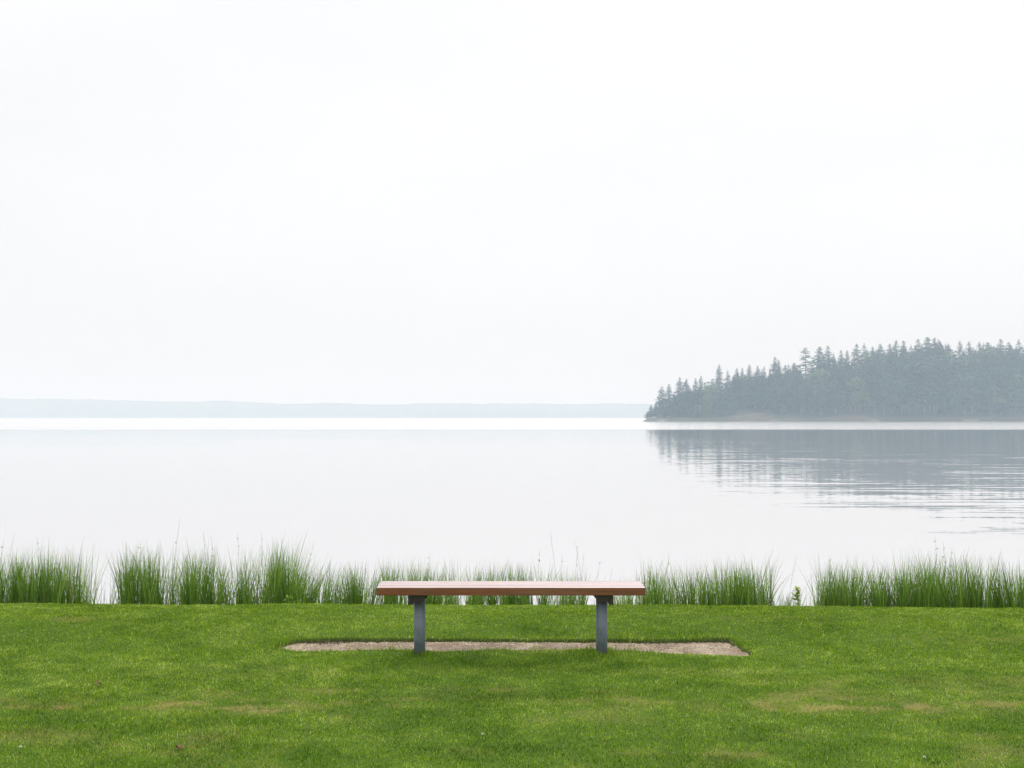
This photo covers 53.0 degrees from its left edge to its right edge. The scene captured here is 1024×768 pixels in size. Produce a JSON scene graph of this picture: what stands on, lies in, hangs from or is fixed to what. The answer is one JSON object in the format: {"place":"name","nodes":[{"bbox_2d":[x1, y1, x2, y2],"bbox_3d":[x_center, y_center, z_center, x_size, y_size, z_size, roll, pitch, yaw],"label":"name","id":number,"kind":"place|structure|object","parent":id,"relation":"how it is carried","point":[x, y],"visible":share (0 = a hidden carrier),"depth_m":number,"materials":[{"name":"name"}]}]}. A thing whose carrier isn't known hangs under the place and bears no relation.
{"place":"outdoors","nodes":[
{"label":"outdoors","id":0,"kind":"place"},
{"bbox_2d":[0,398,664,417],"bbox_3d":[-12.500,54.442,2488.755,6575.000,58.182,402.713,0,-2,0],"label":"hills","id":1,"kind":"structure","parent":0,"point":[51,408],"depth_m":2361.24,"materials":[{"name":"white"}]},
{"bbox_2d":[0,418,1023,605],"bbox_3d":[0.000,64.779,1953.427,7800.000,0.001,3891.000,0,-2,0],"label":"lake","id":2,"kind":"structure","parent":0,"point":[619,499],"depth_m":30.01,"materials":[{"name":"liquid"}]},
{"bbox_2d":[0,602,1023,767],"bbox_3d":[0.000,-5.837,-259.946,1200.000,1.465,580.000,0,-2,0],"label":"lawn","id":3,"kind":"structure","parent":0,"point":[685,728],"depth_m":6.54,"materials":[{"name":"plant"}]},
{"bbox_2d":[0,551,26,602],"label":"reed clump","id":4,"kind":"object","parent":3,"relation":"on","point":[8,574],"visible":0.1,"depth_m":10.78,"materials":[{"name":"green plant"}]},
{"bbox_2d":[0,538,107,603],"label":"reed clump","id":5,"kind":"object","parent":3,"relation":"on","point":[22,588],"visible":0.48,"depth_m":10.26,"materials":[{"name":"green plant"}]},
{"bbox_2d":[82,572,122,603],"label":"reed clump","id":6,"kind":"object","parent":3,"relation":"on","point":[95,585],"visible":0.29,"depth_m":10.38,"materials":[{"name":"green plant"}]},
{"bbox_2d":[105,523,195,604],"bbox_3d":[-3.736,2.084,10.525,0.896,1.447,1.324,0,-2,0],"label":"reed clump","id":7,"kind":"object","parent":3,"relation":"on","point":[145,588],"visible":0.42,"depth_m":10.29,"materials":[{"name":"green plant"}]},
{"bbox_2d":[158,532,239,605],"bbox_3d":[-3.264,2.157,10.591,0.838,1.306,1.438,0,-2,0],"label":"reed clump","id":8,"kind":"object","parent":3,"relation":"on","point":[194,589],"visible":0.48,"depth_m":10.40,"materials":[{"name":"green plant"}]},
{"bbox_2d":[214,533,274,604],"bbox_3d":[-2.742,2.161,10.589,0.623,1.296,1.307,0,-2,0],"label":"reed clump","id":9,"kind":"object","parent":3,"relation":"on","point":[246,597],"visible":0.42,"depth_m":10.44,"materials":[{"name":"green plant"}]},
{"bbox_2d":[255,529,313,603],"bbox_3d":[-2.322,2.129,10.574,0.640,1.360,1.297,0,-2,-9],"label":"reed clump","id":10,"kind":"object","parent":3,"relation":"on","point":[280,581],"visible":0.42,"depth_m":10.37,"materials":[{"name":"green plant"}]},
{"bbox_2d":[276,595,300,603],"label":"leafy plant","id":11,"kind":"object","parent":3,"relation":"on","point":[290,598],"visible":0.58,"depth_m":10.05,"materials":[{"name":"green plant"}]},
{"bbox_2d":[286,540,334,603],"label":"reed clump","id":12,"kind":"object","parent":3,"relation":"on","point":[302,597],"visible":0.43,"depth_m":10.39,"materials":[{"name":"green plant"}]},
{"bbox_2d":[315,559,375,604],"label":"reed clump","id":13,"kind":"object","parent":3,"relation":"on","point":[353,596],"visible":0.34,"depth_m":10.28,"materials":[{"name":"green plant"}]},
{"bbox_2d":[362,554,417,604],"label":"reed clump","id":14,"kind":"object","parent":3,"relation":"on","point":[391,599],"visible":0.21,"depth_m":10.29,"materials":[{"name":"green plant"}]},
{"bbox_2d":[398,556,466,605],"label":"reed clump","id":15,"kind":"object","parent":3,"relation":"on","point":[438,601],"visible":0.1,"depth_m":10.27,"materials":[{"name":"green plant"}]},
{"bbox_2d":[460,556,535,605],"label":"reed clump","id":16,"kind":"object","parent":3,"relation":"on","point":[502,600],"visible":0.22,"depth_m":10.22,"materials":[{"name":"green plant"}]},
{"bbox_2d":[283,641,747,655],"bbox_3d":[0.048,2.050,7.886,4.095,0.011,0.996,0,-2,0],"label":"gravel pad","id":17,"kind":"object","parent":3,"relation":"on","point":[442,646],"visible":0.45,"depth_m":8.03,"materials":[{"name":"grey gravel"}]},
{"bbox_2d":[376,581,645,654],"bbox_3d":[-0.007,1.835,7.702,1.984,0.664,0.304,0,-2,0],"label":"park bench","id":18,"kind":"object","parent":17,"relation":"on","point":[417,593],"visible":0.94,"depth_m":7.61,"materials":[{"name":"brown wood"}]},
{"bbox_2d":[526,533,597,605],"bbox_3d":[0.481,2.146,10.471,0.802,1.319,1.181,0,-2,0],"label":"reed clump","id":19,"kind":"object","parent":3,"relation":"on","point":[568,600],"visible":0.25,"depth_m":10.36,"materials":[{"name":"green plant"}]},
{"bbox_2d":[581,558,637,604],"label":"reed clump","id":20,"kind":"object","parent":3,"relation":"on","point":[627,600],"visible":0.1,"depth_m":10.30,"materials":[{"name":"green plant"}]},
{"bbox_2d":[633,553,701,605],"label":"reed clump","id":21,"kind":"object","parent":3,"relation":"on","point":[660,597],"visible":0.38,"depth_m":10.34,"materials":[{"name":"green plant"}]},
{"bbox_2d":[666,553,769,606],"bbox_3d":[2.071,2.224,10.527,1.033,1.166,1.422,0,-2,0],"label":"reed clump","id":22,"kind":"object","parent":3,"relation":"on","point":[729,591],"visible":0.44,"depth_m":10.13,"materials":[{"name":"green plant"}]},
{"bbox_2d":[734,555,783,605],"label":"reed clump","id":23,"kind":"object","parent":3,"relation":"on","point":[770,591],"visible":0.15,"depth_m":10.35,"materials":[{"name":"green plant"}]},
{"bbox_2d":[790,586,803,605],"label":"leafy plant","id":24,"kind":"object","parent":3,"relation":"on","point":[796,595],"visible":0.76,"depth_m":9.97,"materials":[{"name":"green plant"}]},
{"bbox_2d":[773,560,821,605],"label":"reed clump","id":25,"kind":"object","parent":3,"relation":"on","point":[787,602],"visible":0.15,"depth_m":10.36,"materials":[{"name":"green plant"}]},
{"bbox_2d":[802,555,887,606],"bbox_3d":[3.400,2.236,10.423,0.795,1.135,1.213,0,-2,0],"label":"reed clump","id":26,"kind":"object","parent":3,"relation":"on","point":[837,595],"visible":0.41,"depth_m":10.21,"materials":[{"name":"green plant"}]},
{"bbox_2d":[847,551,922,607],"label":"reed clump","id":27,"kind":"object","parent":3,"relation":"on","point":[903,600],"visible":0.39,"depth_m":10.15,"materials":[{"name":"green plant"}]},
{"bbox_2d":[881,541,969,607],"bbox_3d":[4.151,2.157,10.398,0.903,1.292,1.261,-1,-2,22],"label":"reed clump","id":28,"kind":"object","parent":3,"relation":"on","point":[928,593],"visible":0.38,"depth_m":10.04,"materials":[{"name":"green plant"}]},
{"bbox_2d":[929,552,1023,607],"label":"reed clump","id":29,"kind":"object","parent":3,"relation":"on","point":[974,597],"visible":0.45,"depth_m":9.98,"materials":[{"name":"green plant"}]},
{"bbox_2d":[976,559,1023,607],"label":"reed clump","id":30,"kind":"object","parent":3,"relation":"on","point":[1020,599],"visible":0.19,"depth_m":10.05,"materials":[{"name":"green plant"}]},
{"bbox_2d":[0,0,1023,404],"label":"sky","id":31,"kind":"structure","parent":0,"point":[379,202],"materials":[{"name":"white"}]},
{"bbox_2d":[642,401,1023,421],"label":"headland","id":32,"kind":"structure","parent":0,"point":[751,414],"depth_m":503.46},
{"bbox_2d":[647,405,654,417],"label":"fir tree","id":33,"kind":"object","parent":32,"relation":"on","point":[651,413],"visible":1,"depth_m":505.27,"materials":[{"name":"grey plant"}]},
{"bbox_2d":[651,402,659,417],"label":"fir tree","id":34,"kind":"object","parent":32,"relation":"on","point":[655,407],"visible":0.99,"depth_m":505.49,"materials":[{"name":"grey plant"}]},
{"bbox_2d":[653,387,667,417],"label":"fir tree","id":35,"kind":"object","parent":32,"relation":"on","point":[661,404],"visible":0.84,"depth_m":515.45,"materials":[{"name":"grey plant"}]},
{"bbox_2d":[661,384,678,417],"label":"fir tree","id":36,"kind":"object","parent":32,"relation":"on","point":[670,408],"visible":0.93,"depth_m":515.02,"materials":[{"name":"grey plant"}]},
{"bbox_2d":[669,391,678,414],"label":"fir tree","id":37,"kind":"object","parent":32,"relation":"on","point":[674,404],"visible":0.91,"depth_m":515.30,"materials":[{"name":"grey plant"}]},
{"bbox_2d":[671,376,686,416],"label":"fir tree","id":38,"kind":"object","parent":32,"relation":"on","point":[678,394],"visible":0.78,"depth_m":515.59,"materials":[{"name":"grey plant"}]},
{"bbox_2d":[679,378,692,410],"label":"fir tree","id":39,"kind":"object","parent":32,"relation":"on","point":[686,394],"visible":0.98,"depth_m":515.08,"materials":[{"name":"grey plant"}]},
{"bbox_2d":[685,388,695,410],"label":"fir tree","id":40,"kind":"object","parent":32,"relation":"on","point":[693,403],"visible":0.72,"depth_m":515.20,"materials":[{"name":"grey plant"}]},
{"bbox_2d":[691,378,703,414],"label":"fir tree","id":41,"kind":"object","parent":32,"relation":"on","point":[695,392],"visible":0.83,"depth_m":515.42,"materials":[{"name":"grey plant"}]},
{"bbox_2d":[697,376,703,413],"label":"fir tree","id":42,"kind":"object","parent":32,"relation":"on","point":[699,386],"visible":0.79,"depth_m":517.76,"materials":[{"name":"grey plant"}]},
{"bbox_2d":[701,381,717,407],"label":"broadleaf tree","id":43,"kind":"object","parent":32,"relation":"on","point":[707,395],"visible":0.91,"depth_m":512.17,"materials":[{"name":"grey plant"}]},
{"bbox_2d":[711,365,725,403],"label":"fir tree","id":44,"kind":"object","parent":32,"relation":"on","point":[718,384],"visible":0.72,"depth_m":520.98,"materials":[{"name":"grey plant"}]},
{"bbox_2d":[723,371,731,403],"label":"fir tree","id":45,"kind":"object","parent":32,"relation":"on","point":[728,380],"visible":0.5,"depth_m":526.98,"materials":[{"name":"grey plant"}]},
{"bbox_2d":[729,368,743,408],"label":"fir tree","id":46,"kind":"object","parent":32,"relation":"on","point":[737,383],"visible":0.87,"depth_m":517.44,"materials":[{"name":"grey plant"}]},
{"bbox_2d":[738,368,745,388],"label":"fir tree","id":47,"kind":"object","parent":32,"relation":"on","point":[742,377],"visible":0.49,"depth_m":524.21,"materials":[{"name":"grey plant"}]},
{"bbox_2d":[745,365,753,396],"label":"fir tree","id":48,"kind":"object","parent":32,"relation":"on","point":[749,371],"visible":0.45,"depth_m":530.23,"materials":[{"name":"grey plant"}]},
{"bbox_2d":[750,365,763,402],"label":"fir tree","id":49,"kind":"object","parent":32,"relation":"on","point":[757,372],"visible":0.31,"depth_m":521.15,"materials":[{"name":"grey plant"}]},
{"bbox_2d":[768,357,781,386],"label":"fir tree","id":50,"kind":"object","parent":32,"relation":"on","point":[775,373],"visible":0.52,"depth_m":528.10,"materials":[{"name":"grey plant"}]},
{"bbox_2d":[782,366,788,378],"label":"fir tree","id":51,"kind":"object","parent":32,"relation":"on","point":[783,369],"visible":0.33,"depth_m":540.28,"materials":[{"name":"grey plant"}]},
{"bbox_2d":[786,363,801,385],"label":"fir tree","id":52,"kind":"object","parent":32,"relation":"on","point":[793,370],"visible":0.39,"depth_m":530.79,"materials":[{"name":"grey plant"}]},
{"bbox_2d":[793,347,816,379],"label":"fir tree","id":53,"kind":"object","parent":32,"relation":"on","point":[805,362],"visible":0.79,"depth_m":528.17,"materials":[{"name":"grey plant"}]},
{"bbox_2d":[807,347,829,385],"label":"fir tree","id":54,"kind":"object","parent":32,"relation":"on","point":[818,362],"visible":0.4,"depth_m":539.88,"materials":[{"name":"grey plant"}]},
{"bbox_2d":[818,345,833,372],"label":"fir tree","id":55,"kind":"object","parent":32,"relation":"on","point":[829,359],"visible":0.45,"depth_m":531.17,"materials":[{"name":"grey plant"}]},
{"bbox_2d":[833,351,846,374],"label":"fir tree","id":56,"kind":"object","parent":32,"relation":"on","point":[842,359],"visible":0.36,"depth_m":528.56,"materials":[{"name":"grey plant"}]},
{"bbox_2d":[661,340,1023,417],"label":"wood","id":57,"kind":"object","parent":32,"relation":"on","point":[941,380],"visible":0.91,"depth_m":506.60,"materials":[{"name":"plant"}]},
{"bbox_2d":[844,350,851,370],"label":"fir tree","id":58,"kind":"object","parent":32,"relation":"on","point":[847,359],"visible":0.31,"depth_m":534.46,"materials":[{"name":"grey plant"}]},
{"bbox_2d":[849,345,865,376],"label":"fir tree","id":59,"kind":"object","parent":32,"relation":"on","point":[857,358],"visible":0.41,"depth_m":531.36,"materials":[{"name":"grey plant"}]},
{"bbox_2d":[858,343,866,369],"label":"fir tree","id":60,"kind":"object","parent":32,"relation":"on","point":[864,352],"visible":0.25,"depth_m":537.71,"materials":[{"name":"grey plant"}]},
{"bbox_2d":[875,346,887,359],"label":"fir tree","id":61,"kind":"object","parent":32,"relation":"on","point":[880,348],"visible":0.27,"depth_m":534.51,"materials":[{"name":"grey plant"}]},
{"bbox_2d":[892,340,900,356],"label":"fir tree","id":62,"kind":"object","parent":32,"relation":"on","point":[897,352],"visible":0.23,"depth_m":531.64,"materials":[{"name":"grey plant"}]},
{"bbox_2d":[899,341,907,355],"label":"fir tree","id":63,"kind":"object","parent":32,"relation":"on","point":[901,347],"visible":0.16,"depth_m":537.59,"materials":[{"name":"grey plant"}]},
{"bbox_2d":[912,339,925,359],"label":"fir tree","id":64,"kind":"object","parent":32,"relation":"on","point":[918,345],"visible":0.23,"depth_m":534.46,"materials":[{"name":"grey plant"}]},
{"bbox_2d":[919,337,934,356],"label":"fir tree","id":65,"kind":"object","parent":32,"relation":"on","point":[927,343],"visible":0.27,"depth_m":540.15,"materials":[{"name":"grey plant"}]},
{"bbox_2d":[929,338,938,356],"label":"fir tree","id":66,"kind":"object","parent":32,"relation":"on","point":[934,339],"visible":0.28,"depth_m":531.95,"materials":[{"name":"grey plant"}]},
{"bbox_2d":[954,341,964,360],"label":"fir tree","id":67,"kind":"object","parent":32,"relation":"on","point":[960,350],"visible":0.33,"depth_m":540.72,"materials":[{"name":"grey plant"}]},
{"bbox_2d":[960,340,974,360],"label":"fir tree","id":68,"kind":"object","parent":32,"relation":"on","point":[969,351],"visible":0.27,"depth_m":531.47,"materials":[{"name":"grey plant"}]},
{"bbox_2d":[974,341,981,360],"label":"fir tree","id":69,"kind":"object","parent":32,"relation":"on","point":[979,348],"visible":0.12,"depth_m":537.51,"materials":[{"name":"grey plant"}]},
{"bbox_2d":[983,343,996,361],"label":"fir tree","id":70,"kind":"object","parent":32,"relation":"on","point":[990,350],"visible":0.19,"depth_m":528.69,"materials":[{"name":"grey plant"}]},
{"bbox_2d":[978,385,1007,414],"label":"tree","id":71,"kind":"object","parent":32,"relation":"on","point":[996,397],"visible":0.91,"depth_m":503.31,"materials":[{"name":"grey plant"}]},
{"bbox_2d":[994,339,1005,355],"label":"fir tree","id":72,"kind":"object","parent":32,"relation":"on","point":[1001,345],"visible":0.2,"depth_m":540.67,"materials":[{"name":"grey plant"}]},
{"bbox_2d":[1004,343,1020,361],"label":"fir tree","id":73,"kind":"object","parent":32,"relation":"on","point":[1010,349],"visible":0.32,"depth_m":531.12,"materials":[{"name":"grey plant"}]},
{"bbox_2d":[1014,339,1023,356],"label":"fir tree","id":74,"kind":"object","parent":32,"relation":"on","point":[1021,348],"visible":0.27,"depth_m":537.31,"materials":[{"name":"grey plant"}]}
]}

